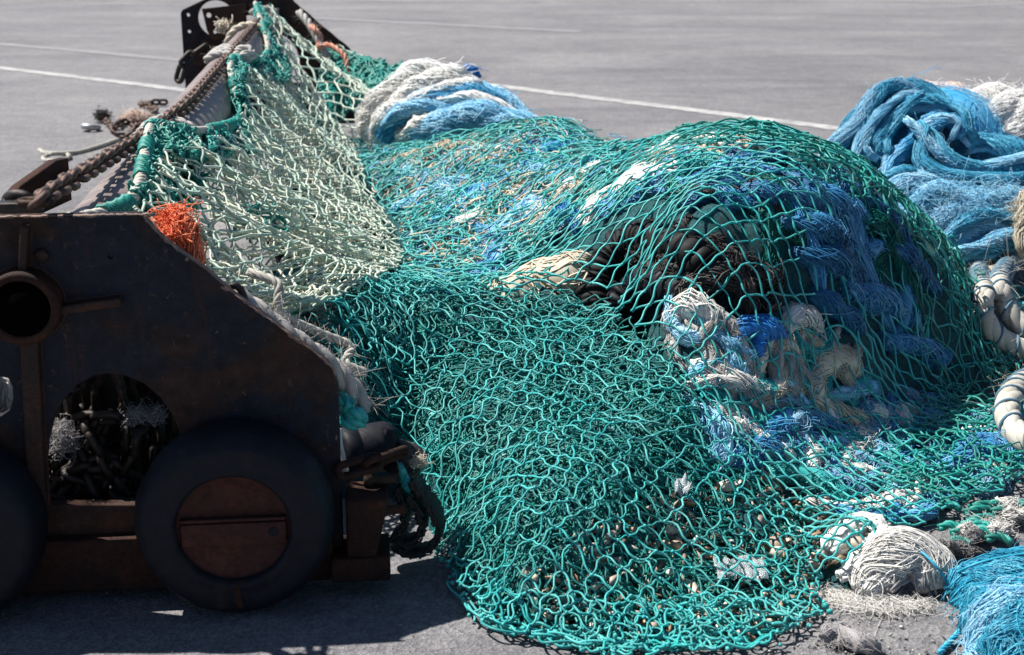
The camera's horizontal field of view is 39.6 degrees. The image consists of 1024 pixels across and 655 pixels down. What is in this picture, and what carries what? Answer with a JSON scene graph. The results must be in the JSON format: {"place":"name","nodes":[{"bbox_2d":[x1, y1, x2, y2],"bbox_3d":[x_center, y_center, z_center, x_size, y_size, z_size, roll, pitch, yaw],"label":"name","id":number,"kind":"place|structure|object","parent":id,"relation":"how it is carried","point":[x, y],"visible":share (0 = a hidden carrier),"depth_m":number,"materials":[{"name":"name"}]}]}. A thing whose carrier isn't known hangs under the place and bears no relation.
{"place":"outdoors","nodes":[
{"label":"outdoors","id":0,"kind":"place"},
{"bbox_2d":[0,0,1023,654],"bbox_3d":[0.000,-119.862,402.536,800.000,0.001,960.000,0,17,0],"label":"ground","id":1,"kind":"structure","parent":0,"point":[828,62],"depth_m":12.82,"materials":[{"name":"asphalt"}]},
{"bbox_2d":[37,138,121,161],"bbox_3d":[-2.914,-1.217,9.495,0.384,0.049,1.089,3,17,11],"label":"loose rope","id":2,"kind":"object","parent":1,"relation":"on","point":[67,154],"visible":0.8,"depth_m":9.26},
{"bbox_2d":[0,43,179,60],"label":"road line","id":3,"kind":"object","parent":1,"relation":"on","point":[99,52],"visible":0.89,"depth_m":15.46,"materials":[{"name":"paint"}]},
{"bbox_2d":[101,99,167,138],"bbox_3d":[-2.870,-1.580,10.584,0.427,0.106,1.752,-2,17,-5],"label":"chain pile","id":4,"kind":"object","parent":1,"relation":"on","point":[119,122],"visible":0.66,"depth_m":10.12,"materials":[{"name":"metal"}]},
{"bbox_2d":[0,0,406,611],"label":"beam trawl","id":5,"kind":"object","parent":1,"relation":"on","point":[235,505],"visible":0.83,"depth_m":3.24,"materials":[{"name":"paint"}]},
{"bbox_2d":[0,189,44,213],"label":"anchor shackle","id":6,"kind":"object","parent":5,"relation":"attached to","point":[9,204],"visible":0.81,"depth_m":3.04,"materials":[{"name":"metal"}]},
{"bbox_2d":[51,392,75,472],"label":"hanging chain","id":7,"kind":"object","parent":5,"relation":"hanging from","point":[71,409],"visible":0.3,"depth_m":3.43,"materials":[{"name":"metal"}]},
{"bbox_2d":[49,414,93,469],"bbox_3d":[-1.069,0.263,3.379,0.135,0.140,0.134,3,17,10],"label":"grey fibre tuft","id":8,"kind":"object","parent":5,"relation":"attached to","point":[65,433],"visible":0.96,"depth_m":3.37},
{"bbox_2d":[72,379,97,499],"bbox_3d":[-1.051,0.261,3.487,0.047,0.386,0.081,-4,17,-13],"label":"hanging chain","id":9,"kind":"object","parent":5,"relation":"hanging from","point":[82,388],"visible":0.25,"depth_m":3.46,"materials":[{"name":"metal"}]},
{"bbox_2d":[88,374,106,482],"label":"hanging chain","id":10,"kind":"object","parent":5,"relation":"hanging from","point":[95,387],"visible":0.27,"depth_m":3.49,"materials":[{"name":"metal"}]},
{"bbox_2d":[93,374,128,449],"bbox_3d":[-1.026,0.302,3.632,0.131,0.412,0.042,-2,17,-6],"label":"rubber strip","id":11,"kind":"object","parent":5,"relation":"hanging from","point":[109,395],"visible":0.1,"depth_m":3.60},
{"bbox_2d":[110,374,140,493],"bbox_3d":[-0.934,0.251,3.440,0.057,0.380,0.087,0,17,0],"label":"hanging chain","id":12,"kind":"object","parent":5,"relation":"hanging from","point":[118,381],"visible":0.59,"depth_m":3.44,"materials":[{"name":"metal"}]},
{"bbox_2d":[16,17,260,210],"bbox_3d":[-1.257,-1.056,5.806,0.105,0.145,5.827,-1,17,-5],"label":"beam chain","id":13,"kind":"object","parent":5,"relation":"on","point":[49,193],"visible":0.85,"depth_m":3.90,"materials":[{"name":"metal"}]},
{"bbox_2d":[129,380,153,475],"bbox_3d":[-0.932,0.303,3.640,0.129,0.413,0.035,-2,17,-6],"label":"rubber strip","id":14,"kind":"object","parent":5,"relation":"hanging from","point":[145,441],"visible":0.02,"depth_m":3.63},
{"bbox_2d":[118,397,169,436],"bbox_3d":[-0.882,0.220,3.393,0.137,0.101,0.170,0,17,0],"label":"grey fibre tuft","id":15,"kind":"object","parent":5,"relation":"attached to","point":[139,413],"visible":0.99,"depth_m":3.40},
{"bbox_2d":[141,383,164,468],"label":"hanging chain","id":16,"kind":"object","parent":5,"relation":"hanging from","point":[156,438],"visible":0.43,"depth_m":3.56,"materials":[{"name":"metal"}]},
{"bbox_2d":[66,1,271,212],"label":"headline rope","id":17,"kind":"object","parent":5,"relation":"attached to","point":[128,201],"visible":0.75,"depth_m":4.20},
{"bbox_2d":[127,2,404,317],"bbox_3d":[-0.936,-0.991,6.860,0.964,0.761,7.280,-2,17,-6],"label":"pale hanging net","id":18,"kind":"object","parent":17,"relation":"hanging from","point":[222,151],"visible":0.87,"depth_m":4.98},
{"bbox_2d":[148,197,207,264],"bbox_3d":[-0.810,-0.209,3.394,0.175,0.201,0.194,0,17,0],"label":"orange twine tuft","id":19,"kind":"object","parent":5,"relation":"attached to","point":[179,227],"visible":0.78,"depth_m":3.36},
{"bbox_2d":[174,42,208,83],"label":"side chain","id":20,"kind":"object","parent":5,"relation":"hanging from","point":[191,61],"visible":1,"depth_m":9.30,"materials":[{"name":"metal"}]},
{"bbox_2d":[203,41,256,63],"bbox_3d":[-1.383,-1.332,6.908,0.252,0.139,0.498,-5,18,-17],"label":"rope lashing","id":21,"kind":"object","parent":5,"relation":"attached to","point":[248,53],"visible":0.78,"depth_m":6.79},
{"bbox_2d":[213,15,277,43],"bbox_3d":[-1.607,-1.741,8.333,0.466,0.162,0.228,10,20,31],"label":"cream rope wrap","id":22,"kind":"object","parent":5,"relation":"attached to","point":[224,25],"visible":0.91,"depth_m":8.27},
{"bbox_2d":[215,275,402,416],"bbox_3d":[-0.475,0.054,3.374,0.429,0.391,0.190,-2,17,-8],"label":"frayed rope","id":23,"kind":"object","parent":5,"relation":"attached to","point":[350,384],"visible":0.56,"depth_m":3.37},
{"bbox_2d":[241,266,369,376],"bbox_3d":[-0.494,-0.013,3.427,0.305,0.290,0.114,-3,17,-11],"label":"frayed rope","id":24,"kind":"object","parent":23,"relation":"attached to","point":[274,281],"visible":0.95,"depth_m":3.41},
{"bbox_2d":[339,390,372,435],"bbox_3d":[-0.392,0.192,3.415,0.114,0.172,0.093,0,17,0],"label":"green rope knot","id":25,"kind":"object","parent":5,"relation":"attached to","point":[352,418],"visible":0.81,"depth_m":3.39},
{"bbox_2d":[342,421,398,473],"bbox_3d":[-0.361,0.301,3.522,0.137,0.125,0.124,-7,18,-23],"label":"rubber roller","id":26,"kind":"object","parent":5,"relation":"on","point":[379,437],"visible":0.45,"depth_m":3.47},
{"bbox_2d":[334,445,409,481],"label":"short chain","id":27,"kind":"object","parent":5,"relation":"on","point":[373,462],"visible":1,"depth_m":3.36,"materials":[{"name":"metal"}]},
{"bbox_2d":[389,483,412,545],"bbox_3d":[-0.275,0.450,3.480,0.054,0.145,0.087,2,17,5],"label":"rubber strap","id":28,"kind":"object","parent":5,"relation":"attached to","point":[399,531],"visible":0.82,"depth_m":3.46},
{"bbox_2d":[384,439,425,477],"bbox_3d":[-0.271,0.325,3.529,0.090,0.108,0.107,16,23,42],"label":"rubber roller","id":29,"kind":"object","parent":5,"relation":"attached to","point":[392,469],"visible":0.49,"depth_m":3.50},
{"bbox_2d":[397,490,428,549],"bbox_3d":[-0.247,0.468,3.489,0.090,0.149,0.087,0,17,0],"label":"rubber strap","id":30,"kind":"object","parent":5,"relation":"attached to","point":[413,539],"visible":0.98,"depth_m":3.47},
{"bbox_2d":[390,471,446,559],"bbox_3d":[-0.229,0.459,3.490,0.137,0.212,0.092,0,17,0],"label":"rubber strap","id":31,"kind":"object","parent":5,"relation":"attached to","point":[422,489],"visible":0.98,"depth_m":3.48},
{"bbox_2d":[0,66,639,144],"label":"road line","id":32,"kind":"object","parent":1,"relation":"on","point":[102,79],"visible":0.37,"depth_m":13.07,"materials":[{"name":"paint"}]},
{"bbox_2d":[317,48,402,120],"bbox_3d":[-0.958,-1.564,9.149,0.613,0.436,0.800,0,17,0],"label":"green net mound","id":33,"kind":"object","parent":1,"relation":"on","point":[371,72],"visible":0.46,"depth_m":9.04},
{"bbox_2d":[310,81,346,131],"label":"net bundle","id":34,"kind":"object","parent":33,"relation":"hanging from","point":[332,87],"visible":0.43,"depth_m":8.87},
{"bbox_2d":[313,17,580,31],"bbox_3d":[-1.048,-4.024,18.848,4.422,0.001,0.322,10,19,29],"label":"road line","id":35,"kind":"object","parent":1,"relation":"on","point":[522,28],"visible":0.97,"depth_m":18.77,"materials":[{"name":"paint"}]},
{"bbox_2d":[354,57,551,152],"bbox_3d":[-0.346,-1.129,7.981,1.128,0.782,1.044,0,17,0],"label":"rope","id":36,"kind":"object","parent":1,"relation":"on","point":[417,99],"visible":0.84,"depth_m":7.69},
{"bbox_2d":[2,585,963,654],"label":"grit litter","id":37,"kind":"object","parent":1,"relation":"on","point":[880,639],"visible":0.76,"depth_m":3.24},
{"bbox_2d":[349,115,631,298],"bbox_3d":[-0.187,-0.722,6.651,1.663,0.737,5.040,0,17,0],"label":"fine green net","id":38,"kind":"object","parent":1,"relation":"on","point":[605,149],"visible":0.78,"depth_m":5.62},
{"bbox_2d":[357,118,626,290],"bbox_3d":[-0.109,-0.985,7.534,1.643,0.726,6.484,0,17,0],"label":"loose pale twine","id":39,"kind":"object","parent":1,"relation":"on","point":[544,188],"visible":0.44,"depth_m":5.57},
{"bbox_2d":[317,121,833,650],"bbox_3d":[0.127,-0.724,6.806,1.996,0.647,7.840,-2,17,-6],"label":"loose green twine","id":40,"kind":"object","parent":1,"relation":"on","point":[637,569],"visible":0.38,"depth_m":3.60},
{"bbox_2d":[357,118,933,484],"bbox_3d":[0.109,-0.854,7.169,1.847,0.687,7.329,-1,17,-5],"label":"loose blue twine","id":41,"kind":"object","parent":1,"relation":"on","point":[524,162],"visible":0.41,"depth_m":5.57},
{"bbox_2d":[299,116,1023,654],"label":"green trawl net","id":42,"kind":"object","parent":1,"relation":"on","point":[395,286],"visible":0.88,"depth_m":3.90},
{"bbox_2d":[713,554,768,581],"bbox_3d":[0.547,0.576,3.404,0.120,0.044,0.100,0,17,0],"label":"plastic scrap","id":43,"kind":"object","parent":42,"relation":"on","point":[747,570],"visible":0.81,"depth_m":3.39,"materials":[{"name":"white"}]},
{"bbox_2d":[790,243,868,284],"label":"net bundle","id":44,"kind":"object","parent":42,"relation":"on","point":[837,260],"visible":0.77,"depth_m":4.19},
{"bbox_2d":[961,353,1023,453],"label":"mooring rope","id":45,"kind":"object","parent":42,"relation":"on","point":[1008,406],"visible":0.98,"depth_m":4.26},
{"bbox_2d":[489,83,838,129],"bbox_3d":[1.170,-1.781,11.421,6.722,0.001,0.221,16,23,42],"label":"road line","id":46,"kind":"object","parent":1,"relation":"on","point":[793,122],"visible":0.48,"depth_m":11.32,"materials":[{"name":"paint"}]},
{"bbox_2d":[320,129,1023,627],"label":"tangled netting","id":47,"kind":"object","parent":1,"relation":"on","point":[720,215],"visible":0.08,"depth_m":4.20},
{"bbox_2d":[389,170,476,215],"bbox_3d":[-0.338,-0.558,6.106,0.512,0.262,0.150,8,19,25],"label":"net bundle","id":48,"kind":"object","parent":47,"relation":"on","point":[446,180],"visible":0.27,"depth_m":6.05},
{"bbox_2d":[363,301,623,502],"bbox_3d":[0.031,0.201,3.917,0.605,0.336,1.108,-8,18,-23],"label":"under netting","id":49,"kind":"object","parent":47,"relation":"on","point":[426,440],"visible":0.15,"depth_m":3.91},
{"bbox_2d":[409,133,582,271],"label":"ridge netting","id":50,"kind":"object","parent":47,"relation":"on","point":[525,212],"visible":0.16,"depth_m":6.14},
{"bbox_2d":[404,145,593,267],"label":"ridge netting","id":51,"kind":"object","parent":47,"relation":"on","point":[577,182],"visible":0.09,"depth_m":5.55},
{"bbox_2d":[483,249,590,308],"bbox_3d":[0.085,-0.133,4.513,0.369,0.228,0.258,-5,17,-15],"label":"bundle of cream netting","id":52,"kind":"object","parent":47,"relation":"on","point":[559,264],"visible":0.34,"depth_m":4.45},
{"bbox_2d":[394,317,708,532],"bbox_3d":[0.066,0.254,3.903,0.645,0.380,1.033,-8,19,-25],"label":"under netting","id":53,"kind":"object","parent":47,"relation":"on","point":[473,473],"visible":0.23,"depth_m":3.80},
{"bbox_2d":[544,201,582,241],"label":"net bundle","id":54,"kind":"object","parent":47,"relation":"on","point":[569,220],"visible":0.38,"depth_m":4.94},
{"bbox_2d":[574,159,681,228],"bbox_3d":[0.401,-0.439,4.764,0.394,0.278,0.177,8,18,24],"label":"net bundle","id":55,"kind":"object","parent":54,"relation":"on","point":[636,172],"visible":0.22,"depth_m":4.73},
{"bbox_2d":[594,175,758,220],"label":"rim netting","id":56,"kind":"object","parent":55,"relation":"attached to","point":[635,198],"visible":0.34,"depth_m":4.54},
{"bbox_2d":[574,219,720,324],"bbox_3d":[0.435,-0.154,4.312,0.563,0.378,0.303,15,23,41],"label":"ribbed hose","id":57,"kind":"object","parent":47,"relation":"on","point":[692,263],"visible":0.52,"depth_m":4.35,"materials":[{"name":"rubber"}]},
{"bbox_2d":[598,262,718,348],"bbox_3d":[0.439,-0.046,4.261,0.228,0.327,0.476,-15,22,-40],"label":"ribbed hose","id":58,"kind":"object","parent":47,"relation":"on","point":[616,292],"visible":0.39,"depth_m":4.32,"materials":[{"name":"black rubber"}]},
{"bbox_2d":[607,148,752,213],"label":"crest netting","id":59,"kind":"object","parent":47,"relation":"on","point":[701,163],"visible":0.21,"depth_m":4.60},
{"bbox_2d":[624,214,751,289],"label":"black netting","id":60,"kind":"object","parent":47,"relation":"on","point":[732,252],"visible":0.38,"depth_m":4.07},
{"bbox_2d":[678,391,737,476],"bbox_3d":[0.539,0.283,3.772,0.154,0.188,0.278,-5,17,-15],"label":"net bundle","id":61,"kind":"object","parent":47,"relation":"on","point":[720,449],"visible":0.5,"depth_m":3.75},
{"bbox_2d":[680,174,745,211],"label":"net bundle","id":62,"kind":"object","parent":47,"relation":"on","point":[693,198],"visible":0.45,"depth_m":4.26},
{"bbox_2d":[715,248,786,314],"bbox_3d":[0.692,-0.113,4.117,0.236,0.256,0.180,-6,18,-18],"label":"net bundle","id":63,"kind":"object","parent":47,"relation":"on","point":[763,276],"visible":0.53,"depth_m":4.09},
{"bbox_2d":[663,295,883,404],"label":"mixed netting","id":64,"kind":"object","parent":47,"relation":"on","point":[721,339],"visible":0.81,"depth_m":3.96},
{"bbox_2d":[722,322,873,408],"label":"mixed netting","id":65,"kind":"object","parent":64,"relation":"on","point":[809,349],"visible":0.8,"depth_m":4.12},
{"bbox_2d":[689,358,773,395],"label":"net bundle","id":66,"kind":"object","parent":65,"relation":"on","point":[747,378],"visible":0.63,"depth_m":3.92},
{"bbox_2d":[738,325,862,411],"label":"mixed netting","id":67,"kind":"object","parent":64,"relation":"on","point":[847,378],"visible":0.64,"depth_m":4.03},
{"bbox_2d":[726,314,787,341],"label":"net bundle","id":68,"kind":"object","parent":67,"relation":"on","point":[768,325],"visible":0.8,"depth_m":3.99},
{"bbox_2d":[732,429,823,472],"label":"net bundle","id":69,"kind":"object","parent":47,"relation":"on","point":[764,440],"visible":0.4,"depth_m":3.82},
{"bbox_2d":[781,301,832,339],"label":"net bundle","id":70,"kind":"object","parent":47,"relation":"on","point":[809,315],"visible":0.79,"depth_m":4.12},
{"bbox_2d":[781,209,853,247],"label":"net bundle","id":71,"kind":"object","parent":47,"relation":"on","point":[831,228],"visible":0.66,"depth_m":4.20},
{"bbox_2d":[724,145,917,355],"bbox_3d":[0.968,-0.242,4.524,0.705,0.624,0.554,0,17,0],"label":"packed netting","id":72,"kind":"object","parent":47,"relation":"on","point":[909,322],"visible":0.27,"depth_m":4.52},
{"bbox_2d":[737,167,924,336],"bbox_3d":[1.036,-0.207,4.574,0.740,0.633,0.527,-13,21,-36],"label":"packed netting","id":73,"kind":"object","parent":47,"relation":"on","point":[876,248],"visible":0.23,"depth_m":4.43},
{"bbox_2d":[693,156,781,175],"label":"net bundle","id":74,"kind":"object","parent":73,"relation":"on","point":[767,167],"visible":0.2,"depth_m":4.43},
{"bbox_2d":[740,170,930,332],"bbox_3d":[0.968,-0.220,4.470,0.801,0.582,0.344,-13,21,-36],"label":"packed netting","id":75,"kind":"object","parent":47,"relation":"on","point":[882,261],"visible":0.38,"depth_m":4.49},
{"bbox_2d":[808,286,867,338],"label":"net bundle","id":76,"kind":"object","parent":47,"relation":"on","point":[832,302],"visible":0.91,"depth_m":4.19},
{"bbox_2d":[820,511,888,556],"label":"bundle of pale netting","id":77,"kind":"object","parent":47,"relation":"on","point":[843,532],"visible":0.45,"depth_m":3.54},
{"bbox_2d":[835,523,888,582],"bbox_3d":[0.870,0.553,3.455,0.211,0.091,0.081,-16,23,-42],"label":"plastic roll","id":78,"kind":"object","parent":47,"relation":"on","point":[841,573],"visible":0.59,"depth_m":3.42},
{"bbox_2d":[838,278,913,318],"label":"net bundle","id":79,"kind":"object","parent":47,"relation":"on","point":[875,298],"visible":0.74,"depth_m":4.39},
{"bbox_2d":[875,331,953,370],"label":"net bundle","id":80,"kind":"object","parent":47,"relation":"on","point":[907,343],"visible":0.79,"depth_m":4.54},
{"bbox_2d":[896,242,942,298],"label":"net bundle","id":81,"kind":"object","parent":47,"relation":"on","point":[909,253],"visible":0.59,"depth_m":4.63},
{"bbox_2d":[488,473,958,642],"bbox_3d":[0.690,0.512,3.558,1.610,0.218,0.545,-11,20,-32],"label":"shell rubble","id":82,"kind":"object","parent":1,"relation":"on","point":[676,543],"visible":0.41,"depth_m":3.44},
{"bbox_2d":[682,371,1012,516],"bbox_3d":[1.091,0.274,4.032,1.225,0.371,0.479,-10,19,-29],"label":"netting","id":83,"kind":"object","parent":1,"relation":"on","point":[724,379],"visible":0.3,"depth_m":3.88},
{"bbox_2d":[754,409,850,438],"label":"net bundle","id":84,"kind":"object","parent":83,"relation":"on","point":[782,421],"visible":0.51,"depth_m":3.93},
{"bbox_2d":[811,618,892,654],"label":"grey rag","id":85,"kind":"object","parent":1,"relation":"on","point":[850,636],"visible":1,"depth_m":3.15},
{"bbox_2d":[703,387,1004,501],"bbox_3d":[1.100,0.272,4.077,1.129,0.350,0.510,-11,20,-32],"label":"netting","id":86,"kind":"object","parent":1,"relation":"on","point":[788,470],"visible":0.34,"depth_m":3.90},
{"bbox_2d":[732,386,1022,500],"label":"netting","id":87,"kind":"object","parent":1,"relation":"on","point":[801,414],"visible":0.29,"depth_m":4.00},
{"bbox_2d":[807,582,947,635],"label":"frayed filaments","id":88,"kind":"object","parent":1,"relation":"on","point":[843,601],"visible":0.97,"depth_m":3.34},
{"bbox_2d":[770,392,1000,525],"bbox_3d":[1.167,0.319,4.096,1.044,0.261,0.466,-15,22,-40],"label":"netting","id":89,"kind":"object","parent":1,"relation":"on","point":[930,515],"visible":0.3,"depth_m":3.91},
{"bbox_2d":[847,526,957,601],"bbox_3d":[0.923,0.571,3.412,0.296,0.163,0.158,-5,17,-16],"label":"twine hank","id":90,"kind":"object","parent":1,"relation":"on","point":[890,550],"visible":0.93,"depth_m":3.39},
{"bbox_2d":[883,566,929,594],"bbox_3d":[0.941,0.593,3.403,0.120,0.080,0.088,0,17,0],"label":"twine hank","id":91,"kind":"object","parent":1,"relation":"on","point":[918,580],"visible":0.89,"depth_m":3.38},
{"bbox_2d":[818,64,1023,265],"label":"blue net heap","id":92,"kind":"object","parent":1,"relation":"on","point":[950,161],"visible":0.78,"depth_m":6.33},
{"bbox_2d":[925,74,1023,140],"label":"white net heap","id":93,"kind":"object","parent":92,"relation":"on","point":[1007,101],"visible":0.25,"depth_m":6.68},
{"bbox_2d":[1002,183,1023,260],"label":"cream net scrap","id":94,"kind":"object","parent":92,"relation":"on","point":[1018,226],"visible":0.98,"depth_m":5.94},
{"bbox_2d":[928,528,987,558],"bbox_3d":[1.129,0.543,3.613,0.187,0.065,0.141,0,17,0],"label":"fibre clump","id":95,"kind":"object","parent":1,"relation":"on","point":[973,535],"visible":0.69,"depth_m":3.60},
{"bbox_2d":[919,541,1023,654],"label":"turquoise twine bundle","id":96,"kind":"object","parent":1,"relation":"on","point":[986,592],"visible":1,"depth_m":3.08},
{"bbox_2d":[924,492,1023,549],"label":"green rope ends","id":97,"kind":"object","parent":1,"relation":"on","point":[987,506],"visible":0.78,"depth_m":3.71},
{"bbox_2d":[934,427,1023,483],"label":"net bundle","id":98,"kind":"object","parent":1,"relation":"on","point":[992,438],"visible":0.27,"depth_m":4.14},
{"bbox_2d":[946,511,1022,539],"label":"fibre clump","id":99,"kind":"object","parent":1,"relation":"on","point":[1003,527],"visible":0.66,"depth_m":3.66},
{"bbox_2d":[963,239,1023,368],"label":"mooring rope","id":100,"kind":"object","parent":1,"relation":"on","point":[998,333],"visible":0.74,"depth_m":4.90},
{"bbox_2d":[971,230,1023,337],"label":"mooring rope","id":101,"kind":"object","parent":1,"relation":"on","point":[1008,265],"visible":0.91,"depth_m":4.99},
{"bbox_2d":[989,496,1023,525],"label":"fibre clump","id":102,"kind":"object","parent":1,"relation":"on","point":[1012,511],"visible":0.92,"depth_m":3.78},
{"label":"net roll","id":103,"kind":"object","parent":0,"visible":0},
{"bbox_2d":[49,409,112,499],"bbox_3d":[-1.042,0.326,3.438,0.182,0.256,0.064,-9,19,-28],"label":"tangled chain","id":104,"kind":"object","parent":103,"relation":"on","point":[70,491],"visible":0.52,"depth_m":3.43,"materials":[{"name":"metal"}]},
{"bbox_2d":[50,410,123,499],"bbox_3d":[-1.015,0.304,3.409,0.180,0.231,0.064,1,17,5],"label":"tangled chain","id":105,"kind":"object","parent":104,"relation":"on","point":[105,418],"visible":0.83,"depth_m":3.40,"materials":[{"name":"metal"}]},
{"bbox_2d":[50,451,143,495],"bbox_3d":[-1.005,0.362,3.452,0.231,0.137,0.088,-3,17,-10],"label":"tangled chain","id":106,"kind":"object","parent":104,"relation":"on","point":[62,474],"visible":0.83,"depth_m":3.42,"materials":[{"name":"metal"}]},
{"bbox_2d":[81,418,135,499],"bbox_3d":[-0.972,0.327,3.423,0.117,0.232,0.097,0,17,0],"label":"tangled chain","id":107,"kind":"object","parent":103,"relation":"on","point":[103,457],"visible":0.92,"depth_m":3.40,"materials":[{"name":"metal"}]},
{"bbox_2d":[100,415,150,499],"bbox_3d":[-0.933,0.328,3.434,0.132,0.230,0.092,0,17,0],"label":"tangled chain","id":108,"kind":"object","parent":103,"relation":"on","point":[136,434],"visible":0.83,"depth_m":3.41,"materials":[{"name":"metal"}]},
{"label":"mixed netting","id":109,"kind":"object","parent":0,"visible":0},
{"bbox_2d":[660,287,725,333],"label":"net bundle","id":110,"kind":"object","parent":109,"relation":"on","point":[694,301],"visible":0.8,"depth_m":3.97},
{"bbox_2d":[655,260,765,324],"bbox_3d":[0.562,-0.097,4.059,0.319,0.216,0.152,0,17,0],"label":"net bundle","id":111,"kind":"object","parent":110,"relation":"on","point":[706,279],"visible":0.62,"depth_m":4.01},
{"bbox_2d":[664,311,849,413],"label":"mixed netting","id":112,"kind":"object","parent":109,"relation":"on","point":[710,353],"visible":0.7,"depth_m":3.96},
{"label":"low netting","id":113,"kind":"object","parent":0,"visible":0},
{"bbox_2d":[806,392,868,425],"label":"net bundle","id":114,"kind":"object","parent":113,"relation":"on","point":[846,411],"visible":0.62,"depth_m":4.12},
{"bbox_2d":[804,342,863,412],"bbox_3d":[0.915,0.144,4.174,0.133,0.196,0.290,15,22,40],"label":"net bundle","id":115,"kind":"object","parent":114,"relation":"on","point":[829,366],"visible":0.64,"depth_m":4.15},
{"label":"packed netting","id":116,"kind":"object","parent":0,"visible":0},
{"bbox_2d":[716,179,806,211],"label":"net bundle","id":117,"kind":"object","parent":116,"relation":"on","point":[765,192],"visible":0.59,"depth_m":4.20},
{"bbox_2d":[800,181,879,232],"bbox_3d":[1.012,-0.371,4.454,0.343,0.194,0.166,-10,19,-29],"label":"net bundle","id":118,"kind":"object","parent":116,"relation":"on","point":[841,199],"visible":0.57,"depth_m":4.38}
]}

